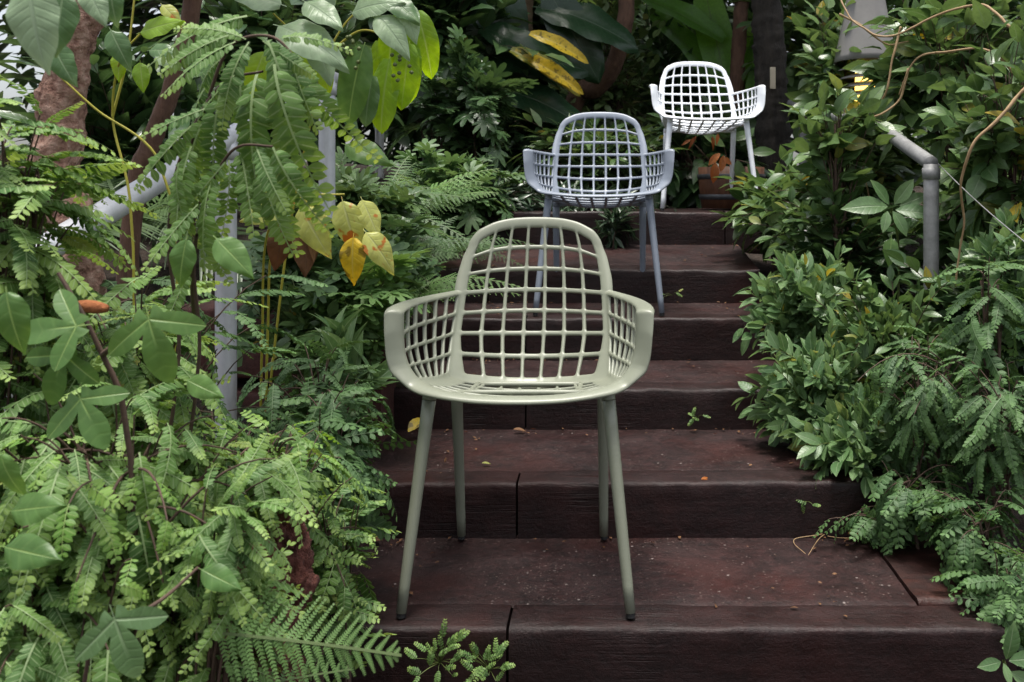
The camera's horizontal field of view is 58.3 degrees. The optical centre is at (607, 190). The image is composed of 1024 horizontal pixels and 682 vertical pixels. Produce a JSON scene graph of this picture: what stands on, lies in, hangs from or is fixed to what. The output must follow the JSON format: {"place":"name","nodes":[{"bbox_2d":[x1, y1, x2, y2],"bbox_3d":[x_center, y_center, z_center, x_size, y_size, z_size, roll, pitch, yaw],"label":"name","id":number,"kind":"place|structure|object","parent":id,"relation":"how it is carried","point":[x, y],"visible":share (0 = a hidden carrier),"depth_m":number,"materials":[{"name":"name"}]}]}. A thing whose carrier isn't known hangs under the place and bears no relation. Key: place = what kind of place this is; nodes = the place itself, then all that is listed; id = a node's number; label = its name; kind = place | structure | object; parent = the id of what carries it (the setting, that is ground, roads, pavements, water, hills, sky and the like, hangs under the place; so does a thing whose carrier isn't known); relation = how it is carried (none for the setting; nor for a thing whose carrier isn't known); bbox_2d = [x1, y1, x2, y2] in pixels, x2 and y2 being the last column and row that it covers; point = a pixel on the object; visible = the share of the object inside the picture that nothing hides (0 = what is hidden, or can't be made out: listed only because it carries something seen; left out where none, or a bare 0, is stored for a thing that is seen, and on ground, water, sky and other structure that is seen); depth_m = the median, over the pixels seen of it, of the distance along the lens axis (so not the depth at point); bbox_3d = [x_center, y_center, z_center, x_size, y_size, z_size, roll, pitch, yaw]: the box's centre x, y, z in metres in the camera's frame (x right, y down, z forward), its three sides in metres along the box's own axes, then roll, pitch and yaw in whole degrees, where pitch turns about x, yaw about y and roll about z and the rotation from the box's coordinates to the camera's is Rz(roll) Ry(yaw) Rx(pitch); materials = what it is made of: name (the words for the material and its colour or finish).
{"place":"outdoors","nodes":[
{"label":"outdoors","id":0,"kind":"place"},
{"bbox_2d":[0,0,1020,168],"label":"sky","id":1,"kind":"structure","parent":0,"point":[9,92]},
{"bbox_2d":[9,157,1023,670],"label":"ground","id":2,"kind":"structure","parent":0,"point":[765,269],"depth_m":3.62,"materials":[{"name":"soil"}]},
{"bbox_2d":[0,0,123,354],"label":"broad leaf plant","id":3,"kind":"object","parent":2,"relation":"on","point":[43,31],"visible":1,"depth_m":1.00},
{"bbox_2d":[23,0,106,345],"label":"tree","id":4,"kind":"object","parent":2,"relation":"on","point":[54,93],"visible":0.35,"depth_m":1.82,"materials":[{"name":"brown plant"}]},
{"bbox_2d":[0,75,158,539],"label":"feathery shrub","id":5,"kind":"object","parent":2,"relation":"on","point":[29,269],"visible":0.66,"depth_m":1.35,"materials":[{"name":"green plant"}]},
{"bbox_2d":[0,510,200,681],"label":"feathery shrub","id":6,"kind":"object","parent":2,"relation":"on","point":[42,655],"visible":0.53,"depth_m":1.11,"materials":[{"name":"green plant"}]},
{"bbox_2d":[57,0,184,409],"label":"climbing plant","id":7,"kind":"object","parent":2,"relation":"on","point":[117,44],"visible":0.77,"depth_m":1.64,"materials":[{"name":"green plant"}]},
{"bbox_2d":[0,234,253,642],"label":"lobed vine","id":8,"kind":"object","parent":2,"relation":"on","point":[27,551],"visible":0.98,"depth_m":1.09,"materials":[{"name":"green plant"}]},
{"bbox_2d":[0,17,266,236],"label":"shrub","id":9,"kind":"object","parent":2,"relation":"on","point":[134,108],"visible":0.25,"depth_m":4.06,"materials":[{"name":"green plant"}]},
{"bbox_2d":[2,266,268,472],"bbox_3d":[-0.779,0.662,1.508,0.367,1.058,0.400,0,0,0],"label":"feathery shrub","id":10,"kind":"object","parent":2,"relation":"on","point":[131,370],"visible":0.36,"depth_m":1.45,"materials":[{"name":"green plant"}]},
{"bbox_2d":[48,275,234,401],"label":"feathery shrub","id":11,"kind":"object","parent":2,"relation":"on","point":[159,300],"visible":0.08,"depth_m":1.81,"materials":[{"name":"green plant"}]},
{"bbox_2d":[19,459,270,681],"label":"feathery shrub","id":12,"kind":"object","parent":2,"relation":"on","point":[164,672],"visible":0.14,"depth_m":1.20,"materials":[{"name":"green plant"}]},
{"bbox_2d":[0,392,297,681],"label":"feathery shrub","id":13,"kind":"object","parent":2,"relation":"on","point":[107,496],"visible":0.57,"depth_m":1.14,"materials":[{"name":"green plant"}]},
{"bbox_2d":[0,356,302,665],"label":"feathery shrub","id":14,"kind":"object","parent":2,"relation":"on","point":[110,467],"visible":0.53,"depth_m":1.19,"materials":[{"name":"green plant"}]},
{"bbox_2d":[115,0,202,315],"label":"tree","id":15,"kind":"object","parent":2,"relation":"on","point":[163,110],"visible":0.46,"depth_m":2.48,"materials":[{"name":"brown plant"}]},
{"bbox_2d":[42,155,292,293],"bbox_3d":[-1.910,0.135,3.603,1.607,0.624,1.407,0,0,23],"label":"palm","id":16,"kind":"object","parent":2,"relation":"on","point":[161,211],"visible":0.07,"depth_m":3.41,"materials":[{"name":"green plant"}]},
{"bbox_2d":[74,530,307,681],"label":"lobed vine","id":17,"kind":"object","parent":2,"relation":"on","point":[127,654],"visible":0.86,"depth_m":0.98,"materials":[{"name":"green plant"}]},
{"bbox_2d":[4,72,383,437],"bbox_3d":[-1.097,0.252,3.561,0.326,1.649,4.114,0,0,-4],"label":"handrail","id":18,"kind":"object","parent":2,"relation":"on","point":[226,359],"visible":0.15,"depth_m":2.33,"materials":[{"name":"metal"}]},
{"bbox_2d":[38,274,370,535],"bbox_3d":[-0.900,0.632,1.707,0.962,0.938,0.560,0,0,0],"label":"feathery shrub","id":19,"kind":"object","parent":2,"relation":"on","point":[270,351],"visible":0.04,"depth_m":1.76,"materials":[{"name":"green plant"}]},
{"bbox_2d":[146,433,318,681],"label":"feathery shrub","id":20,"kind":"object","parent":2,"relation":"on","point":[228,546],"visible":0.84,"depth_m":1.17,"materials":[{"name":"green plant"}]},
{"bbox_2d":[170,540,308,681],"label":"feathery shrub","id":21,"kind":"object","parent":2,"relation":"on","point":[249,582],"visible":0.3,"depth_m":1.25,"materials":[{"name":"green plant"}]},
{"bbox_2d":[141,143,337,474],"bbox_3d":[-0.612,0.606,1.311,0.466,1.347,0.177,0,0,6],"label":"feathery shrub","id":22,"kind":"object","parent":2,"relation":"on","point":[274,184],"visible":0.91,"depth_m":1.28,"materials":[{"name":"green plant"}]},
{"bbox_2d":[134,399,367,637],"bbox_3d":[-0.635,0.832,1.488,0.424,0.934,0.494,0,0,0],"label":"feathery shrub","id":23,"kind":"object","parent":2,"relation":"on","point":[302,487],"visible":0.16,"depth_m":1.41,"materials":[{"name":"green plant"}]},
{"bbox_2d":[134,14,382,448],"bbox_3d":[-0.631,0.496,1.343,0.535,1.520,0.267,0,0,16],"label":"feathery shrub","id":24,"kind":"object","parent":2,"relation":"on","point":[265,109],"visible":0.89,"depth_m":1.27,"materials":[{"name":"green plant"}]},
{"bbox_2d":[157,0,406,179],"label":"shrub","id":25,"kind":"object","parent":2,"relation":"on","point":[258,22],"visible":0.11,"depth_m":4.81,"materials":[{"name":"green plant"}]},
{"bbox_2d":[174,576,401,681],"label":"fern","id":26,"kind":"object","parent":2,"relation":"on","point":[279,638],"visible":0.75,"depth_m":1.16,"materials":[{"name":"green plant"}]},
{"bbox_2d":[176,300,408,442],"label":"retaining wall","id":27,"kind":"structure","parent":2,"relation":"on","point":[251,366],"depth_m":2.82,"materials":[{"name":"black brick"}]},
{"bbox_2d":[218,410,373,636],"bbox_3d":[-0.547,0.832,1.532,0.246,0.932,0.317,0,0,28],"label":"feathery shrub","id":28,"kind":"object","parent":2,"relation":"on","point":[294,450],"visible":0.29,"depth_m":1.50,"materials":[{"name":"green plant"}]},
{"bbox_2d":[237,265,358,413],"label":"shrub","id":29,"kind":"object","parent":2,"relation":"on","point":[296,317],"visible":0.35,"depth_m":2.56,"materials":[{"name":"green plant"}]},
{"bbox_2d":[226,340,395,468],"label":"feathery shrub","id":30,"kind":"object","parent":2,"relation":"on","point":[275,398],"visible":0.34,"depth_m":2.03,"materials":[{"name":"green plant"}]},
{"bbox_2d":[239,193,393,416],"bbox_3d":[-0.696,0.518,2.021,0.430,1.026,0.186,0,0,30],"label":"yellowing plant","id":31,"kind":"object","parent":2,"relation":"on","point":[350,221],"visible":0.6,"depth_m":1.98,"materials":[{"name":"yellow plant"}]},
{"bbox_2d":[212,222,429,410],"bbox_3d":[-0.869,0.419,2.801,0.617,0.676,0.771,0,0,0],"label":"shrub","id":32,"kind":"object","parent":2,"relation":"on","point":[323,263],"visible":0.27,"depth_m":2.63,"materials":[{"name":"green plant"}]},
{"bbox_2d":[235,0,439,391],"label":"leafy plant","id":33,"kind":"object","parent":2,"relation":"on","point":[379,81],"visible":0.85,"depth_m":2.10,"materials":[{"name":"green plant"}]},
{"bbox_2d":[271,369,416,681],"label":"feathery shrub","id":34,"kind":"object","parent":2,"relation":"on","point":[356,455],"visible":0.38,"depth_m":1.93,"materials":[{"name":"green plant"}]},
{"bbox_2d":[290,304,399,533],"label":"shrub","id":35,"kind":"object","parent":2,"relation":"on","point":[339,330],"visible":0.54,"depth_m":2.32,"materials":[{"name":"green plant"}]},
{"bbox_2d":[295,450,399,681],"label":"feathery shrub","id":36,"kind":"object","parent":2,"relation":"on","point":[336,584],"visible":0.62,"depth_m":1.68,"materials":[{"name":"green plant"}]},
{"bbox_2d":[272,248,431,458],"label":"shrub","id":37,"kind":"object","parent":2,"relation":"on","point":[376,291],"visible":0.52,"depth_m":2.59,"materials":[{"name":"green plant"}]},
{"bbox_2d":[287,146,459,241],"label":"shrub","id":38,"kind":"object","parent":2,"relation":"on","point":[403,203],"visible":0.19,"depth_m":3.30,"materials":[{"name":"green plant"}]},
{"bbox_2d":[331,210,446,337],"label":"shrub","id":39,"kind":"object","parent":2,"relation":"on","point":[405,231],"visible":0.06,"depth_m":2.99,"materials":[{"name":"green plant"}]},
{"bbox_2d":[313,156,471,241],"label":"fern","id":40,"kind":"object","parent":2,"relation":"on","point":[393,177],"visible":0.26,"depth_m":3.95,"materials":[{"name":"green plant"}]},
{"bbox_2d":[410,216,494,317],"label":"fern","id":41,"kind":"object","parent":2,"relation":"on","point":[432,241],"visible":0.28,"depth_m":3.49,"materials":[{"name":"green plant"}]},
{"bbox_2d":[396,168,511,249],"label":"fern","id":42,"kind":"object","parent":2,"relation":"on","point":[444,185],"visible":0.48,"depth_m":4.19,"materials":[{"name":"green plant"}]},
{"bbox_2d":[382,138,526,244],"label":"shrub","id":43,"kind":"object","parent":2,"relation":"on","point":[432,170],"visible":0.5,"depth_m":4.56,"materials":[{"name":"green plant"}]},
{"bbox_2d":[340,0,573,160],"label":"shrub","id":44,"kind":"object","parent":2,"relation":"on","point":[443,15],"visible":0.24,"depth_m":5.80,"materials":[{"name":"green plant"}]},
{"bbox_2d":[404,268,521,375],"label":"fern","id":45,"kind":"object","parent":2,"relation":"on","point":[437,286],"visible":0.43,"depth_m":3.00,"materials":[{"name":"green plant"}]},
{"bbox_2d":[392,23,538,169],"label":"shrub","id":46,"kind":"object","parent":2,"relation":"on","point":[472,111],"visible":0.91,"depth_m":5.06,"materials":[{"name":"green plant"}]},
{"bbox_2d":[371,107,567,196],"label":"shrub","id":47,"kind":"object","parent":2,"relation":"on","point":[519,144],"visible":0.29,"depth_m":5.98,"materials":[{"name":"green plant"}]},
{"bbox_2d":[0,0,1019,195],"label":"foliage","id":48,"kind":"object","parent":2,"relation":"on","point":[143,15],"visible":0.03,"depth_m":10.12,"materials":[{"name":"green plant"}]},
{"bbox_2d":[477,152,563,210],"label":"trailing plant","id":49,"kind":"object","parent":2,"relation":"on","point":[522,205],"visible":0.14,"depth_m":4.83,"materials":[{"name":"green plant"}]},
{"bbox_2d":[462,0,638,170],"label":"leaf plant","id":50,"kind":"object","parent":2,"relation":"on","point":[576,34],"visible":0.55,"depth_m":5.96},
{"bbox_2d":[546,0,634,190],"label":"tree","id":51,"kind":"object","parent":2,"relation":"on","point":[614,62],"visible":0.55,"depth_m":6.46,"materials":[{"name":"brown plant"}]},
{"bbox_2d":[534,0,686,206],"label":"climbing plant","id":52,"kind":"object","parent":51,"relation":"attached to","point":[615,97],"visible":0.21,"depth_m":6.89,"materials":[{"name":"green plant"}]},
{"bbox_2d":[504,175,677,211],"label":"trailing plant","id":53,"kind":"object","parent":2,"relation":"on","point":[537,206],"visible":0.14,"depth_m":4.92,"materials":[{"name":"green plant"}]},
{"bbox_2d":[494,105,688,206],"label":"shrub","id":54,"kind":"object","parent":2,"relation":"on","point":[600,160],"visible":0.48,"depth_m":5.60,"materials":[{"name":"green plant"}]},
{"bbox_2d":[591,197,639,248],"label":"trailing plant","id":55,"kind":"object","parent":2,"relation":"on","point":[615,218],"visible":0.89,"depth_m":4.51,"materials":[{"name":"green plant"}]},
{"bbox_2d":[294,207,1023,681],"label":"stairway","id":56,"kind":"object","parent":2,"relation":"on","point":[738,521],"visible":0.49,"depth_m":2.42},
{"bbox_2d":[404,619,469,681],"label":"weed","id":57,"kind":"object","parent":56,"relation":"attached to","point":[460,636],"visible":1,"depth_m":1.88,"materials":[{"name":"green plant"}]},
{"bbox_2d":[457,638,514,681],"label":"weed","id":58,"kind":"object","parent":56,"relation":"attached to","point":[499,651],"visible":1,"depth_m":1.88,"materials":[{"name":"green plant"}]},
{"bbox_2d":[384,217,654,618],"bbox_3d":[-0.198,0.496,2.248,0.608,0.846,0.606,0,0,0],"label":"garden chair","id":59,"kind":"object","parent":56,"relation":"on","point":[603,384],"visible":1,"depth_m":2.29,"materials":[{"name":"green paint"}]},
{"bbox_2d":[523,112,674,315],"bbox_3d":[-0.035,0.065,3.836,0.608,0.846,0.606,0,0,0],"label":"garden chair","id":60,"kind":"object","parent":56,"relation":"on","point":[556,199],"visible":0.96,"depth_m":3.89,"materials":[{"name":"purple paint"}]},
{"bbox_2d":[649,61,765,210],"bbox_3d":[0.510,-0.322,4.936,0.608,0.846,0.606,0,0,-3],"label":"garden chair","id":61,"kind":"object","parent":56,"relation":"on","point":[658,104],"visible":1,"depth_m":4.99,"materials":[{"name":"white paint"}]},
{"bbox_2d":[697,166,765,208],"bbox_3d":[0.713,-0.018,5.250,0.394,0.235,0.394,0,0,0],"label":"barrel planter","id":62,"kind":"object","parent":56,"relation":"on","point":[713,195],"visible":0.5,"depth_m":5.11,"materials":[{"name":"brown wood"}]},
{"bbox_2d":[681,127,774,182],"bbox_3d":[0.666,-0.193,5.109,0.524,0.327,0.288,0,0,0],"label":"croton","id":63,"kind":"object","parent":62,"relation":"in","point":[716,140],"visible":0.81,"depth_m":5.00,"materials":[{"name":"orange plant"}]},
{"bbox_2d":[618,4,718,206],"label":"shrub","id":64,"kind":"object","parent":2,"relation":"on","point":[658,46],"visible":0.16,"depth_m":7.43,"materials":[{"name":"green plant"}]},
{"bbox_2d":[638,0,755,155],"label":"banana plant","id":65,"kind":"object","parent":2,"relation":"on","point":[708,21],"visible":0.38,"depth_m":7.09,"materials":[{"name":"green plant"}]},
{"bbox_2d":[625,105,769,208],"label":"shrub","id":66,"kind":"object","parent":2,"relation":"on","point":[685,193],"visible":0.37,"depth_m":5.82,"materials":[{"name":"green plant"}]},
{"bbox_2d":[729,1,748,142],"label":"tree","id":67,"kind":"object","parent":2,"relation":"on","point":[739,39],"visible":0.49,"depth_m":6.85,"materials":[{"name":"brown plant"}]},
{"bbox_2d":[712,145,808,274],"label":"shrub","id":68,"kind":"object","parent":2,"relation":"on","point":[749,195],"visible":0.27,"depth_m":4.16,"materials":[{"name":"green plant"}]},
{"bbox_2d":[751,0,792,194],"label":"tree","id":69,"kind":"object","parent":2,"relation":"on","point":[773,130],"visible":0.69,"depth_m":6.11,"materials":[{"name":"brown plant"}]},
{"bbox_2d":[732,239,871,372],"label":"shrub","id":70,"kind":"object","parent":2,"relation":"on","point":[779,307],"visible":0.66,"depth_m":3.03,"materials":[{"name":"green plant"}]},
{"bbox_2d":[727,0,892,161],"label":"shrub","id":71,"kind":"object","parent":2,"relation":"on","point":[795,83],"visible":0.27,"depth_m":6.77,"materials":[{"name":"green plant"}]},
{"bbox_2d":[731,305,904,454],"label":"shrub","id":72,"kind":"object","parent":2,"relation":"on","point":[820,376],"visible":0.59,"depth_m":2.68,"materials":[{"name":"green plant"}]},
{"bbox_2d":[736,169,922,266],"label":"shrub","id":73,"kind":"object","parent":2,"relation":"on","point":[783,212],"visible":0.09,"depth_m":3.69,"materials":[{"name":"green plant"}]},
{"bbox_2d":[785,0,882,134],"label":"shrub","id":74,"kind":"object","parent":2,"relation":"on","point":[818,57],"visible":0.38,"depth_m":4.83,"materials":[{"name":"green plant"}]},
{"bbox_2d":[732,181,944,317],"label":"shrub","id":75,"kind":"object","parent":2,"relation":"on","point":[870,253],"visible":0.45,"depth_m":3.39,"materials":[{"name":"green plant"}]},
{"bbox_2d":[759,128,922,247],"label":"shrub","id":76,"kind":"object","parent":2,"relation":"on","point":[893,174],"visible":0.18,"depth_m":3.84,"materials":[{"name":"green plant"}]},
{"bbox_2d":[781,70,906,314],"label":"shrub","id":77,"kind":"object","parent":2,"relation":"on","point":[846,148],"visible":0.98,"depth_m":3.41,"materials":[{"name":"green plant"}]},
{"bbox_2d":[778,382,926,497],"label":"shrub","id":78,"kind":"object","parent":2,"relation":"on","point":[837,444],"visible":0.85,"depth_m":2.50,"materials":[{"name":"green plant"}]},
{"bbox_2d":[787,100,939,304],"bbox_3d":[1.163,0.035,4.687,0.104,1.367,3.437,0,0,4],"label":"handrail","id":79,"kind":"object","parent":2,"relation":"on","point":[927,161],"visible":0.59,"depth_m":2.98,"materials":[{"name":"metal"}]},
{"bbox_2d":[834,0,892,103],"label":"garden lamp","id":80,"kind":"object","parent":2,"relation":"on","point":[861,12],"visible":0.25,"depth_m":4.60,"materials":[{"name":"grey metal"}]},
{"bbox_2d":[791,81,946,182],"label":"shrub","id":81,"kind":"object","parent":2,"relation":"on","point":[923,144],"visible":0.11,"depth_m":4.11,"materials":[{"name":"green plant"}]},
{"bbox_2d":[813,481,931,555],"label":"feathery shrub","id":82,"kind":"object","parent":2,"relation":"on","point":[870,529],"visible":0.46,"depth_m":2.33,"materials":[{"name":"green plant"}]},
{"bbox_2d":[841,179,922,301],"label":"rosette plant","id":83,"kind":"object","parent":2,"relation":"on","point":[907,198],"visible":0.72,"depth_m":3.07,"materials":[{"name":"green plant"}]},
{"bbox_2d":[829,292,948,407],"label":"shrub","id":84,"kind":"object","parent":2,"relation":"on","point":[857,328],"visible":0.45,"depth_m":2.75,"materials":[{"name":"green plant"}]},
{"bbox_2d":[800,262,985,399],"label":"shrub","id":85,"kind":"object","parent":2,"relation":"on","point":[866,292],"visible":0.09,"depth_m":2.80,"materials":[{"name":"green plant"}]},
{"bbox_2d":[789,0,1023,138],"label":"shrub","id":86,"kind":"object","parent":2,"relation":"on","point":[898,14],"visible":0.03,"depth_m":5.36,"materials":[{"name":"green plant"}]},
{"bbox_2d":[868,460,984,548],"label":"feathery shrub","id":87,"kind":"object","parent":2,"relation":"on","point":[897,510],"visible":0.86,"depth_m":2.29,"materials":[{"name":"green plant"}]},
{"bbox_2d":[842,0,1023,270],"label":"shrub","id":88,"kind":"object","parent":2,"relation":"on","point":[926,71],"visible":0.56,"depth_m":3.60,"materials":[{"name":"green plant"}]},
{"bbox_2d":[854,325,1022,540],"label":"feathery shrub","id":89,"kind":"object","parent":2,"relation":"on","point":[918,406],"visible":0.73,"depth_m":2.37,"materials":[{"name":"green plant"}]},
{"bbox_2d":[880,126,1023,305],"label":"shrub","id":90,"kind":"object","parent":2,"relation":"on","point":[951,224],"visible":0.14,"depth_m":3.35,"materials":[{"name":"green plant"}]},
{"bbox_2d":[882,231,1023,396],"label":"shrub","id":91,"kind":"object","parent":2,"relation":"on","point":[944,299],"visible":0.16,"depth_m":2.81,"materials":[{"name":"green plant"}]},
{"bbox_2d":[955,88,1023,285],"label":"vine","id":92,"kind":"object","parent":91,"relation":"on","point":[1001,114],"visible":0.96,"depth_m":2.62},
{"bbox_2d":[897,355,1023,567],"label":"feathery shrub","id":93,"kind":"object","parent":2,"relation":"on","point":[996,458],"visible":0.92,"depth_m":2.22,"materials":[{"name":"green plant"}]},
{"bbox_2d":[906,487,1023,594],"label":"feathery shrub","id":94,"kind":"object","parent":2,"relation":"on","point":[960,555],"visible":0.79,"depth_m":2.12,"materials":[{"name":"green plant"}]},
{"bbox_2d":[913,0,1023,247],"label":"shrub","id":95,"kind":"object","parent":2,"relation":"on","point":[996,156],"visible":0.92,"depth_m":2.94,"materials":[{"name":"green plant"}]},
{"bbox_2d":[927,228,1023,509],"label":"feathery shrub","id":96,"kind":"object","parent":2,"relation":"on","point":[983,328],"visible":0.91,"depth_m":2.41,"materials":[{"name":"green plant"}]},
{"bbox_2d":[930,526,1023,668],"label":"feathery shrub","id":97,"kind":"object","parent":2,"relation":"on","point":[1004,600],"visible":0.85,"depth_m":1.98,"materials":[{"name":"green plant"}]},
{"bbox_2d":[945,206,1023,412],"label":"shrub","id":98,"kind":"object","parent":2,"relation":"on","point":[978,251],"visible":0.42,"depth_m":2.73,"materials":[{"name":"green plant"}]},
{"bbox_2d":[977,621,1023,681],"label":"weed","id":99,"kind":"object","parent":2,"relation":"on","point":[1011,644],"visible":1,"depth_m":1.70,"materials":[{"name":"green plant"}]},
{"bbox_3d":[-0.527,0.921,1.454,0.106,0.166,0.097,0,0,0],"label":"rock","id":100,"kind":"object","parent":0,"visible":0},
{"bbox_2d":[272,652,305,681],"bbox_3d":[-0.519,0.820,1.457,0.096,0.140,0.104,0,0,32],"label":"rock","id":101,"kind":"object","parent":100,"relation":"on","point":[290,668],"visible":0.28,"depth_m":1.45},
{"bbox_2d":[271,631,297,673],"bbox_3d":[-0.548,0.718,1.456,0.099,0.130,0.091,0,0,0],"label":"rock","id":102,"kind":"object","parent":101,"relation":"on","point":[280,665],"visible":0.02,"depth_m":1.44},
{"bbox_2d":[278,532,319,610],"bbox_3d":[-0.520,0.618,1.452,0.103,0.153,0.105,0,0,0],"label":"rock","id":103,"kind":"object","parent":102,"relation":"on","point":[301,560],"visible":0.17,"depth_m":1.44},
{"bbox_2d":[258,489,308,552],"bbox_3d":[-0.519,0.523,1.434,0.091,0.146,0.088,0,0,0],"label":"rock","id":104,"kind":"object","parent":103,"relation":"on","point":[288,530],"visible":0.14,"depth_m":1.41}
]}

